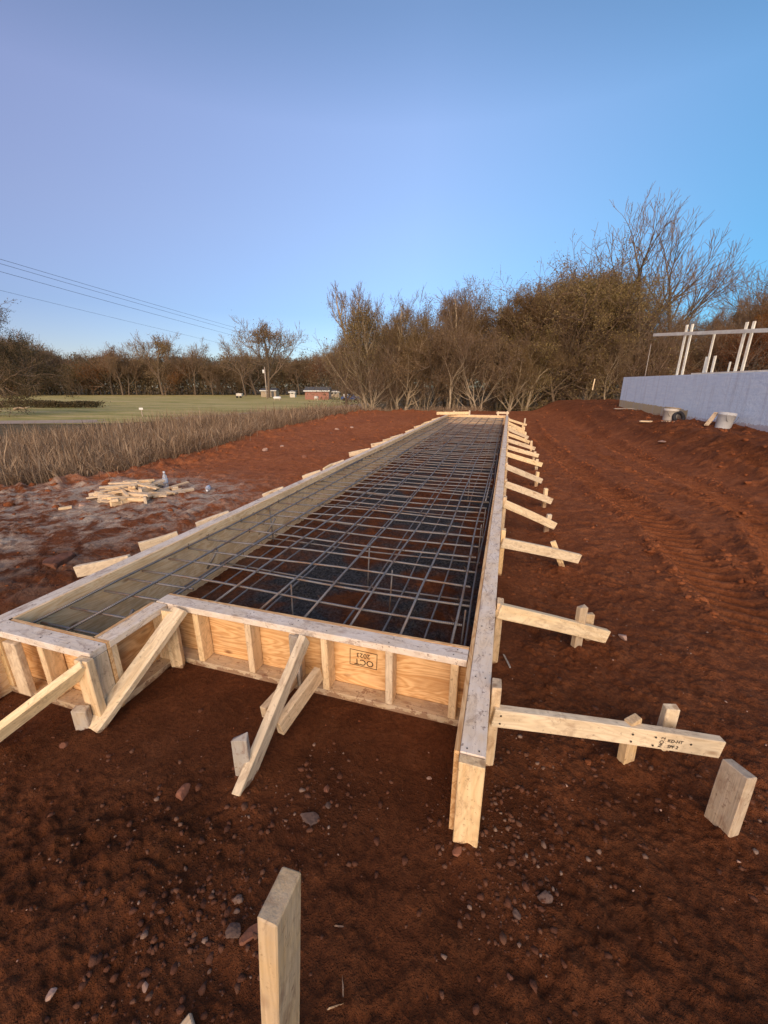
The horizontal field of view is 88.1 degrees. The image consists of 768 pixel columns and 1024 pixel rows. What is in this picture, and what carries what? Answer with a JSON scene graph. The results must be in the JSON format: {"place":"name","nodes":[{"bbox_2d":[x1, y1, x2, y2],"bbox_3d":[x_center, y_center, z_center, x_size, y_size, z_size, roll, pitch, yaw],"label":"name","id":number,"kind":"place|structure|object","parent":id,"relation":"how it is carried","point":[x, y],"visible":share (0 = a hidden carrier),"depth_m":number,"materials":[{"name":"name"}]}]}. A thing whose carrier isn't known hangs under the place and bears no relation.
{"place":"outdoors","nodes":[
{"label":"outdoors","id":0,"kind":"place"},
{"bbox_2d":[0,395,366,423],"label":"field","id":1,"kind":"structure","parent":0,"point":[118,407],"depth_m":66.89,"materials":[{"name":"green plant"}]},
{"bbox_2d":[0,329,70,394],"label":"dark tree","id":2,"kind":"object","parent":1,"relation":"on","point":[25,342],"visible":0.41,"depth_m":133.26,"materials":[{"name":"brown plant"}]},
{"bbox_2d":[0,298,84,416],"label":"oak tree","id":3,"kind":"object","parent":1,"relation":"on","point":[7,369],"visible":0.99,"depth_m":45.86,"materials":[{"name":"brown plant"}]},
{"bbox_2d":[0,399,110,407],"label":"hedge scrub","id":4,"kind":"object","parent":1,"relation":"on","point":[67,404],"visible":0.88,"depth_m":63.29,"materials":[{"name":"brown plant"}]},
{"bbox_2d":[50,358,90,395],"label":"dark tree","id":5,"kind":"object","parent":1,"relation":"on","point":[71,382],"visible":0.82,"depth_m":140.16,"materials":[{"name":"brown plant"}]},
{"bbox_2d":[64,341,131,394],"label":"tree","id":6,"kind":"object","parent":1,"relation":"on","point":[111,350],"visible":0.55,"depth_m":143.42,"materials":[{"name":"brown plant"}]},
{"bbox_2d":[75,353,124,394],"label":"dark tree","id":7,"kind":"object","parent":1,"relation":"on","point":[91,368],"visible":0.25,"depth_m":148.50,"materials":[{"name":"brown plant"}]},
{"bbox_2d":[93,350,132,394],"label":"thin tree","id":8,"kind":"object","parent":1,"relation":"on","point":[113,364],"visible":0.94,"depth_m":139.34,"materials":[{"name":"brown plant"}]},
{"bbox_2d":[107,341,142,394],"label":"bare tree","id":9,"kind":"object","parent":1,"relation":"on","point":[134,361],"visible":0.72,"depth_m":143.70,"materials":[{"name":"brown plant"}]},
{"bbox_2d":[113,329,182,394],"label":"thin tree","id":10,"kind":"object","parent":1,"relation":"on","point":[163,346],"visible":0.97,"depth_m":140.14,"materials":[{"name":"brown plant"}]},
{"bbox_2d":[141,358,185,394],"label":"broadleaf tree","id":11,"kind":"object","parent":1,"relation":"on","point":[155,364],"visible":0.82,"depth_m":142.52,"materials":[{"name":"brown plant"}]},
{"bbox_2d":[146,358,188,394],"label":"tree","id":12,"kind":"object","parent":1,"relation":"on","point":[177,379],"visible":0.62,"depth_m":145.11,"materials":[{"name":"brown plant"}]},
{"bbox_2d":[162,339,209,394],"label":"bare tree","id":13,"kind":"object","parent":1,"relation":"on","point":[194,356],"visible":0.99,"depth_m":140.21,"materials":[{"name":"brown plant"}]},
{"bbox_2d":[191,359,222,394],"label":"thin tree","id":14,"kind":"object","parent":1,"relation":"on","point":[216,368],"visible":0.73,"depth_m":144.01,"materials":[{"name":"brown plant"}]},
{"bbox_2d":[201,361,233,394],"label":"dark tree","id":15,"kind":"object","parent":1,"relation":"on","point":[216,379],"visible":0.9,"depth_m":144.84,"materials":[{"name":"brown plant"}]},
{"bbox_2d":[217,334,259,395],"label":"bare tree","id":16,"kind":"object","parent":1,"relation":"on","point":[241,355],"visible":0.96,"depth_m":130.77,"materials":[{"name":"brown plant"}]},
{"bbox_2d":[226,350,279,394],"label":"broadleaf tree","id":17,"kind":"object","parent":1,"relation":"on","point":[251,384],"visible":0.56,"depth_m":143.70,"materials":[{"name":"brown plant"}]},
{"bbox_2d":[229,316,308,397],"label":"thin tree","id":18,"kind":"object","parent":1,"relation":"on","point":[264,331],"visible":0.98,"depth_m":109.33,"materials":[{"name":"brown plant"}]},
{"bbox_2d":[255,358,299,394],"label":"dark tree","id":19,"kind":"object","parent":1,"relation":"on","point":[273,381],"visible":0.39,"depth_m":150.49,"materials":[{"name":"brown plant"}]},
{"bbox_2d":[277,356,311,394],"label":"thin tree","id":20,"kind":"object","parent":1,"relation":"on","point":[294,365],"visible":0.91,"depth_m":143.40,"materials":[{"name":"brown plant"}]},
{"bbox_2d":[295,354,339,387],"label":"tree","id":21,"kind":"object","parent":1,"relation":"on","point":[319,367],"visible":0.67,"depth_m":131.89,"materials":[{"name":"brown plant"}]},
{"bbox_2d":[303,387,331,399],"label":"brick house","id":22,"kind":"structure","parent":1,"relation":"on","point":[318,393],"depth_m":99.82,"materials":[{"name":"red"}]},
{"bbox_2d":[0,403,367,423],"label":"road","id":23,"kind":"structure","parent":0,"point":[40,421],"depth_m":38.51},
{"bbox_2d":[0,400,490,485],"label":"dry grass","id":24,"kind":"structure","parent":0,"point":[42,457],"depth_m":10.26,"materials":[{"name":"plant"}]},
{"bbox_2d":[0,387,767,1023],"bbox_3d":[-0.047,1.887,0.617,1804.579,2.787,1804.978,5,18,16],"label":"ground","id":25,"kind":"structure","parent":0,"point":[710,967],"depth_m":1.72,"materials":[{"name":"red soil"}]},
{"bbox_2d":[42,551,75,568],"bbox_3d":[-2.881,0.449,3.510,0.175,0.126,0.306,-2,18,-8],"label":"rock","id":26,"kind":"object","parent":25,"relation":"on","point":[55,561],"visible":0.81,"depth_m":3.46,"materials":[{"name":"stone"}]},
{"bbox_2d":[0,618,124,708],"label":"form wall","id":27,"kind":"structure","parent":25,"relation":"on","point":[36,658],"depth_m":2.06,"materials":[{"name":"beige wood"}]},
{"bbox_2d":[0,661,95,741],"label":"brace board","id":28,"kind":"object","parent":27,"relation":"attached to","point":[33,706],"visible":0.96,"depth_m":1.83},
{"bbox_2d":[74,656,105,716],"bbox_3d":[-1.427,0.936,1.958,0.089,0.508,0.038,5,18,16],"label":"wooden stake","id":29,"kind":"object","parent":27,"relation":"attached to","point":[92,692],"visible":0.56,"depth_m":1.91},
{"bbox_2d":[71,705,92,730],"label":"wooden stake","id":30,"kind":"object","parent":25,"relation":"on","point":[82,716],"visible":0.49,"depth_m":1.92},
{"bbox_2d":[94,602,170,703],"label":"form wall","id":31,"kind":"structure","parent":25,"relation":"on","point":[128,637],"depth_m":2.22,"materials":[{"name":"beige wood"}]},
{"bbox_2d":[161,608,184,667],"bbox_3d":[-1.231,0.803,2.342,0.070,0.528,0.038,-1,18,-3],"label":"wooden stake","id":32,"kind":"object","parent":25,"relation":"on","point":[175,651],"visible":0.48,"depth_m":2.33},
{"bbox_2d":[160,351,204,394],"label":"broadleaf tree","id":33,"kind":"object","parent":25,"relation":"on","point":[189,367],"visible":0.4,"depth_m":147.21,"materials":[{"name":"brown plant"}]},
{"bbox_2d":[1,349,374,394],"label":"undergrowth","id":34,"kind":"object","parent":25,"relation":"on","point":[200,388],"visible":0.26,"depth_m":150.78,"materials":[{"name":"brown plant"}]},
{"bbox_2d":[3,409,435,568],"bbox_3d":[-2.218,-2.369,12.011,5.699,0.486,20.088,5,18,16],"label":"mound rubble","id":35,"kind":"object","parent":25,"relation":"on","point":[8,504],"visible":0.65,"depth_m":7.80,"materials":[{"name":"red soil"}]},
{"bbox_2d":[0,415,448,697],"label":"form wall","id":36,"kind":"structure","parent":25,"relation":"on","point":[37,608],"depth_m":3.35,"materials":[{"name":"beige wood"}]},
{"bbox_2d":[73,554,130,576],"bbox_3d":[-2.114,0.407,2.996,0.422,0.092,0.040,-12,18,0],"label":"brace board","id":37,"kind":"object","parent":36,"relation":"attached to","point":[85,569],"visible":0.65,"depth_m":2.97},
{"bbox_2d":[138,531,177,551],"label":"brace board","id":38,"kind":"object","parent":36,"relation":"attached to","point":[147,544],"visible":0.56,"depth_m":3.35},
{"bbox_2d":[225,922,240,938],"bbox_3d":[-0.461,1.287,1.217,0.052,0.027,0.039,5,18,16],"label":"rock","id":39,"kind":"object","parent":25,"relation":"on","point":[233,929],"visible":1,"depth_m":1.21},
{"bbox_2d":[231,732,249,775],"bbox_3d":[-0.605,1.100,1.710,0.065,0.346,0.038,-2,18,-8],"label":"wooden stake","id":40,"kind":"object","parent":25,"relation":"on","point":[240,744],"visible":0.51,"depth_m":1.67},
{"bbox_2d":[239,923,257,945],"bbox_3d":[-0.414,1.301,1.222,0.076,0.019,0.033,-11,21,-32],"label":"rock","id":41,"kind":"object","parent":25,"relation":"on","point":[246,936],"visible":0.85,"depth_m":1.22,"materials":[{"name":"stone"}]},
{"bbox_2d":[31,417,503,644],"bbox_3d":[1.524,-1.468,9.566,2.401,0.456,16.623,5,18,16],"label":"rebar mat","id":42,"kind":"object","parent":25,"relation":"on","point":[499,425],"visible":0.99,"depth_m":3.71,"materials":[{"name":"metal"}]},
{"bbox_2d":[257,867,300,1023],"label":"wooden stake","id":43,"kind":"object","parent":25,"relation":"on","point":[279,921],"visible":1,"depth_m":0.79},
{"bbox_2d":[300,812,318,825],"bbox_3d":[-0.291,1.207,1.553,0.083,0.029,0.051,1,18,4],"label":"rock","id":44,"kind":"object","parent":25,"relation":"on","point":[310,818],"visible":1,"depth_m":1.55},
{"bbox_2d":[156,593,468,726],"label":"form wall","id":45,"kind":"structure","parent":25,"relation":"on","point":[413,676],"depth_m":2.15,"materials":[{"name":"beige wood"}]},
{"bbox_2d":[88,606,187,732],"bbox_3d":[-1.293,0.811,2.107,0.092,0.038,0.661,14,57,19],"label":"brace board","id":46,"kind":"object","parent":45,"relation":"attached to","point":[134,672],"visible":0.96,"depth_m":2.08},
{"bbox_2d":[232,634,309,795],"bbox_3d":[-0.505,0.916,1.853,0.039,0.091,0.697,9,52,15],"label":"brace board","id":47,"kind":"object","parent":45,"relation":"attached to","point":[258,749],"visible":0.93,"depth_m":1.81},
{"bbox_2d":[276,667,322,734],"bbox_3d":[-0.423,0.943,2.000,0.038,0.089,0.337,9,34,26],"label":"brace board","id":48,"kind":"object","parent":45,"relation":"attached to","point":[299,699],"visible":0.92,"depth_m":1.97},
{"bbox_2d":[172,424,502,645],"bbox_3d":[1.522,-1.357,9.535,2.390,0.043,16.500,5,18,16],"label":"rebar mat","id":49,"kind":"object","parent":25,"relation":"on","point":[359,602],"visible":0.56,"depth_m":4.13,"materials":[{"name":"metal"}]},
{"bbox_2d":[311,280,391,408],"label":"slender tree","id":50,"kind":"object","parent":25,"relation":"on","point":[357,340],"visible":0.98,"depth_m":23.40,"materials":[{"name":"brown plant"}]},
{"bbox_2d":[324,334,394,407],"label":"brown tree","id":51,"kind":"object","parent":25,"relation":"on","point":[340,373],"visible":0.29,"depth_m":34.20,"materials":[{"name":"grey plant"}]},
{"bbox_2d":[336,345,405,410],"bbox_3d":[-0.832,-7.998,24.797,4.708,5.112,5.028,-5,18,-16],"label":"bush","id":52,"kind":"object","parent":25,"relation":"on","point":[384,394],"visible":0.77,"depth_m":24.55,"materials":[{"name":"brown plant"}]},
{"bbox_2d":[0,497,767,839],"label":"clay crumbs","id":53,"kind":"object","parent":25,"relation":"on","point":[246,717],"visible":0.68,"depth_m":2.81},
{"bbox_2d":[5,408,766,792],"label":"soil clods","id":54,"kind":"object","parent":25,"relation":"on","point":[511,552],"visible":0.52,"depth_m":4.49,"materials":[{"name":"red soil"}]},
{"bbox_2d":[11,671,767,1023],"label":"stones","id":55,"kind":"object","parent":25,"relation":"on","point":[145,973],"visible":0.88,"depth_m":1.35,"materials":[{"name":"stone"}]},
{"bbox_2d":[366,338,415,409],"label":"thin tree","id":56,"kind":"object","parent":25,"relation":"on","point":[391,367],"visible":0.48,"depth_m":25.15,"materials":[{"name":"brown plant"}]},
{"bbox_2d":[360,292,433,408],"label":"thin tree","id":57,"kind":"object","parent":25,"relation":"on","point":[387,402],"visible":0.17,"depth_m":27.07,"materials":[{"name":"brown plant"}]},
{"bbox_2d":[370,298,440,409],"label":"slender tree","id":58,"kind":"object","parent":25,"relation":"on","point":[413,333],"visible":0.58,"depth_m":24.85,"materials":[{"name":"brown plant"}]},
{"bbox_2d":[378,341,460,409],"bbox_3d":[2.493,-8.515,25.888,5.093,5.530,5.439,12,21,33],"label":"bush","id":59,"kind":"object","parent":25,"relation":"on","point":[426,385],"visible":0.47,"depth_m":25.31,"materials":[{"name":"brown plant"}]},
{"bbox_2d":[382,286,472,408],"bbox_3d":[2.891,-11.173,28.833,7.169,9.099,5.039,10,20,28],"label":"thin tree","id":60,"kind":"object","parent":25,"relation":"on","point":[423,312],"visible":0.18,"depth_m":27.83,"materials":[{"name":"brown plant"}]},
{"bbox_2d":[376,289,487,410],"bbox_3d":[3.331,-9.601,24.622,7.752,8.492,7.269,-3,18,-9],"label":"brown tree","id":61,"kind":"object","parent":25,"relation":"on","point":[446,345],"visible":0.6,"depth_m":24.25,"materials":[{"name":"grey plant"}]},
{"bbox_2d":[413,276,496,406],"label":"brown tree","id":62,"kind":"object","parent":25,"relation":"on","point":[478,308],"visible":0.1,"depth_m":27.55,"materials":[{"name":"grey plant"}]},
{"bbox_2d":[431,324,483,408],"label":"thin tree","id":63,"kind":"object","parent":25,"relation":"on","point":[462,354],"visible":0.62,"depth_m":23.81,"materials":[{"name":"brown plant"}]},
{"bbox_2d":[426,290,502,409],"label":"slender tree","id":64,"kind":"object","parent":25,"relation":"on","point":[455,305],"visible":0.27,"depth_m":24.94,"materials":[{"name":"brown plant"}]},
{"bbox_2d":[425,309,529,410],"bbox_3d":[5.750,-8.961,24.601,6.379,6.926,6.812,4,18,12],"label":"bush","id":65,"kind":"object","parent":25,"relation":"on","point":[485,363],"visible":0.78,"depth_m":24.05,"materials":[{"name":"brown plant"}]},
{"bbox_2d":[449,416,507,847],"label":"form wall","id":66,"kind":"structure","parent":25,"relation":"on","point":[469,764],"depth_m":1.61,"materials":[{"name":"beige wood"}]},
{"bbox_2d":[486,678,501,765],"bbox_3d":[0.474,0.978,1.747,0.038,0.556,0.070,5,18,14],"label":"wooden stake","id":67,"kind":"object","parent":66,"relation":"attached to","point":[496,691],"visible":0.55,"depth_m":1.70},
{"bbox_2d":[489,705,725,757],"bbox_3d":[0.950,0.932,1.690,1.007,0.093,0.044,9,17,-2],"label":"brace board","id":68,"kind":"object","parent":67,"relation":"attached to","point":[595,728],"visible":1,"depth_m":1.67,"materials":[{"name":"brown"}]},
{"bbox_2d":[505,464,542,483],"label":"brace board","id":69,"kind":"object","parent":66,"relation":"attached to","point":[510,468],"visible":0.95,"depth_m":6.66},
{"bbox_2d":[506,452,542,466],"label":"brace board","id":70,"kind":"object","parent":66,"relation":"attached to","point":[523,459],"visible":0.95,"depth_m":7.83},
{"bbox_2d":[504,481,552,503],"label":"brace board","id":71,"kind":"object","parent":66,"relation":"attached to","point":[528,492],"visible":0.95,"depth_m":5.54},
{"bbox_2d":[502,500,556,529],"bbox_3d":[1.681,0.034,4.566,0.772,0.094,0.041,21,11,-19],"label":"brace board","id":72,"kind":"object","parent":66,"relation":"attached to","point":[529,514],"visible":0.95,"depth_m":4.54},
{"bbox_2d":[495,602,610,642],"bbox_3d":[1.059,0.688,2.445,0.898,0.095,0.042,17,11,-21],"label":"brace board","id":73,"kind":"object","parent":66,"relation":"attached to","point":[522,615],"visible":0.94,"depth_m":2.40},
{"bbox_2d":[449,415,507,424],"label":"form wall","id":74,"kind":"structure","parent":25,"relation":"on","point":[487,416],"depth_m":17.33,"materials":[{"name":"beige wood"}]},
{"bbox_2d":[492,597,503,662],"bbox_3d":[0.681,0.776,2.399,0.038,0.546,0.070,5,18,16],"label":"wooden stake","id":75,"kind":"object","parent":25,"relation":"on","point":[497,633],"visible":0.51,"depth_m":2.35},
{"bbox_2d":[498,528,505,574],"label":"wooden stake","id":76,"kind":"object","parent":25,"relation":"on","point":[501,551],"visible":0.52,"depth_m":3.50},
{"bbox_2d":[500,538,581,562],"bbox_3d":[1.431,0.350,3.598,0.875,0.094,0.041,12,14,-18],"label":"brace board","id":77,"kind":"object","parent":76,"relation":"attached to","point":[533,548],"visible":0.95,"depth_m":3.57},
{"bbox_2d":[477,285,533,410],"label":"slender tree","id":78,"kind":"object","parent":25,"relation":"on","point":[500,403],"visible":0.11,"depth_m":27.46,"materials":[{"name":"brown plant"}]},
{"bbox_2d":[271,323,757,410],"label":"undergrowth","id":79,"kind":"object","parent":25,"relation":"on","point":[425,401],"visible":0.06,"depth_m":34.62,"materials":[{"name":"brown plant"}]},
{"bbox_2d":[489,334,540,410],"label":"slender tree","id":80,"kind":"object","parent":25,"relation":"on","point":[524,374],"visible":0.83,"depth_m":24.96,"materials":[{"name":"brown plant"}]},
{"bbox_2d":[419,260,630,410],"bbox_3d":[8.819,-11.159,27.973,14.563,11.618,10.543,6,19,19],"label":"dense tree","id":81,"kind":"object","parent":25,"relation":"on","point":[525,307],"visible":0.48,"depth_m":25.06,"materials":[{"name":"brown plant"}]},
{"bbox_2d":[500,327,567,406],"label":"thin tree","id":82,"kind":"object","parent":25,"relation":"on","point":[525,344],"visible":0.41,"depth_m":24.84,"materials":[{"name":"brown plant"}]},
{"bbox_2d":[497,313,571,410],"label":"slender tree","id":83,"kind":"object","parent":25,"relation":"on","point":[541,366],"visible":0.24,"depth_m":25.55,"materials":[{"name":"brown plant"}]},
{"bbox_2d":[460,223,665,410],"bbox_3d":[11.566,-11.900,27.347,12.648,13.938,17.471,12,21,33],"label":"dense tree","id":84,"kind":"object","parent":25,"relation":"on","point":[572,292],"visible":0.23,"depth_m":23.75,"materials":[{"name":"brown plant"}]},
{"bbox_2d":[529,323,609,401],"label":"brown tree","id":85,"kind":"object","parent":25,"relation":"on","point":[552,394],"visible":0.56,"depth_m":25.08,"materials":[{"name":"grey plant"}]},
{"bbox_2d":[570,604,587,647],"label":"wooden stake","id":86,"kind":"object","parent":25,"relation":"on","point":[581,615],"visible":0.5,"depth_m":2.50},
{"bbox_2d":[568,330,618,399],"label":"slender tree","id":87,"kind":"object","parent":25,"relation":"on","point":[587,392],"visible":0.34,"depth_m":25.66,"materials":[{"name":"brown plant"}]},
{"bbox_2d":[474,238,728,410],"bbox_3d":[12.665,-11.181,26.926,15.511,12.375,11.229,7,19,21],"label":"dense tree","id":88,"kind":"object","parent":25,"relation":"on","point":[616,296],"visible":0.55,"depth_m":23.89,"materials":[{"name":"brown plant"}]},
{"bbox_2d":[579,330,647,399],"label":"thin tree","id":89,"kind":"object","parent":25,"relation":"on","point":[622,350],"visible":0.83,"depth_m":23.66,"materials":[{"name":"brown plant"}]},
{"bbox_2d":[617,713,641,764],"bbox_3d":[1.076,1.064,1.759,0.070,0.385,0.038,-10,20,-21],"label":"wooden stake","id":90,"kind":"object","parent":25,"relation":"on","point":[626,753],"visible":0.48,"depth_m":1.73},
{"bbox_2d":[585,329,684,391],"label":"brown tree","id":91,"kind":"object","parent":25,"relation":"on","point":[661,347],"visible":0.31,"depth_m":24.33,"materials":[{"name":"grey plant"}]},
{"bbox_2d":[579,300,711,397],"bbox_3d":[16.999,-11.509,28.306,8.030,9.381,8.563,4,18,14],"label":"brown tree","id":92,"kind":"object","parent":25,"relation":"on","point":[655,343],"visible":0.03,"depth_m":26.02,"materials":[{"name":"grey plant"}]},
{"bbox_2d":[524,415,767,631],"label":"rut clods","id":93,"kind":"object","parent":25,"relation":"on","point":[740,580],"visible":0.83,"depth_m":4.06,"materials":[{"name":"red soil"}]},
{"bbox_2d":[603,335,696,394],"bbox_3d":[16.099,-8.403,24.563,4.810,5.223,5.137,0,18,0],"label":"bush","id":94,"kind":"object","parent":25,"relation":"on","point":[651,368],"visible":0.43,"depth_m":23.91,"materials":[{"name":"brown plant"}]},
{"bbox_2d":[536,401,767,647],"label":"bank rubble","id":95,"kind":"object","parent":25,"relation":"on","point":[720,466],"visible":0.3,"depth_m":7.73,"materials":[{"name":"red soil"}]},
{"bbox_2d":[575,182,741,376],"bbox_3d":[16.339,-12.319,24.157,9.073,13.361,7.855,-14,22,-36],"label":"bare tree","id":96,"kind":"object","parent":25,"relation":"on","point":[640,228],"visible":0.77,"depth_m":22.80,"materials":[{"name":"brown plant"}]},
{"bbox_2d":[657,704,679,750],"bbox_3d":[1.284,1.046,1.827,0.060,0.378,0.038,1,18,3],"label":"wooden stake","id":97,"kind":"object","parent":25,"relation":"on","point":[669,715],"visible":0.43,"depth_m":1.77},
{"bbox_2d":[676,325,688,374],"bbox_3d":[10.107,-4.750,13.690,0.038,3.115,0.068,-5,18,-14],"label":"batter post","id":98,"kind":"object","parent":25,"relation":"on","point":[681,351],"visible":0.58,"depth_m":13.46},
{"bbox_2d":[653,328,767,335],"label":"batter board","id":99,"kind":"object","parent":98,"relation":"attached to","point":[761,330],"visible":1,"depth_m":11.89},
{"bbox_2d":[609,197,765,353],"bbox_3d":[20.971,-13.893,27.804,9.682,14.259,8.382,-8,19,-23],"label":"bare tree","id":100,"kind":"object","parent":25,"relation":"on","point":[711,290],"visible":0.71,"depth_m":26.57,"materials":[{"name":"brown plant"}]},
{"bbox_2d":[619,370,767,431],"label":"foundation wall","id":101,"kind":"structure","parent":25,"relation":"on","point":[743,395],"depth_m":11.79,"materials":[{"name":"concrete"}]},
{"bbox_2d":[665,316,742,374],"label":"thin tree","id":102,"kind":"object","parent":25,"relation":"on","point":[683,327],"visible":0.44,"depth_m":24.50,"materials":[{"name":"brown plant"}]},
{"bbox_2d":[666,291,767,374],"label":"brown tree","id":103,"kind":"object","parent":25,"relation":"on","point":[741,313],"visible":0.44,"depth_m":24.48,"materials":[{"name":"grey plant"}]},
{"bbox_2d":[680,296,767,372],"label":"tree","id":104,"kind":"object","parent":25,"relation":"on","point":[764,325],"visible":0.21,"depth_m":24.16,"materials":[{"name":"brown plant"}]},
{"bbox_2d":[685,317,767,374],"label":"tree","id":105,"kind":"object","parent":25,"relation":"on","point":[759,350],"visible":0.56,"depth_m":22.00,"materials":[{"name":"brown plant"}]},
{"bbox_2d":[714,412,738,428],"bbox_3d":[9.014,-2.406,10.488,0.423,0.420,0.412,5,16,-14],"label":"bucket","id":106,"kind":"object","parent":25,"relation":"on","point":[725,420],"visible":0.93,"depth_m":10.36,"materials":[{"name":"grey plastic"}]},
{"bbox_2d":[704,759,756,837],"bbox_3d":[1.292,1.134,1.503,0.052,0.408,0.092,0,14,-14],"label":"wooden stake","id":107,"kind":"object","parent":25,"relation":"on","point":[730,797],"visible":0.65,"depth_m":1.47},
{"bbox_2d":[698,262,767,369],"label":"bare tree","id":108,"kind":"object","parent":25,"relation":"on","point":[738,296],"visible":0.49,"depth_m":27.75,"materials":[{"name":"brown plant"}]},
{"bbox_2d":[0,0,767,387],"label":"sky","id":109,"kind":"structure","parent":0,"point":[217,161],"materials":[{"name":"blue"}]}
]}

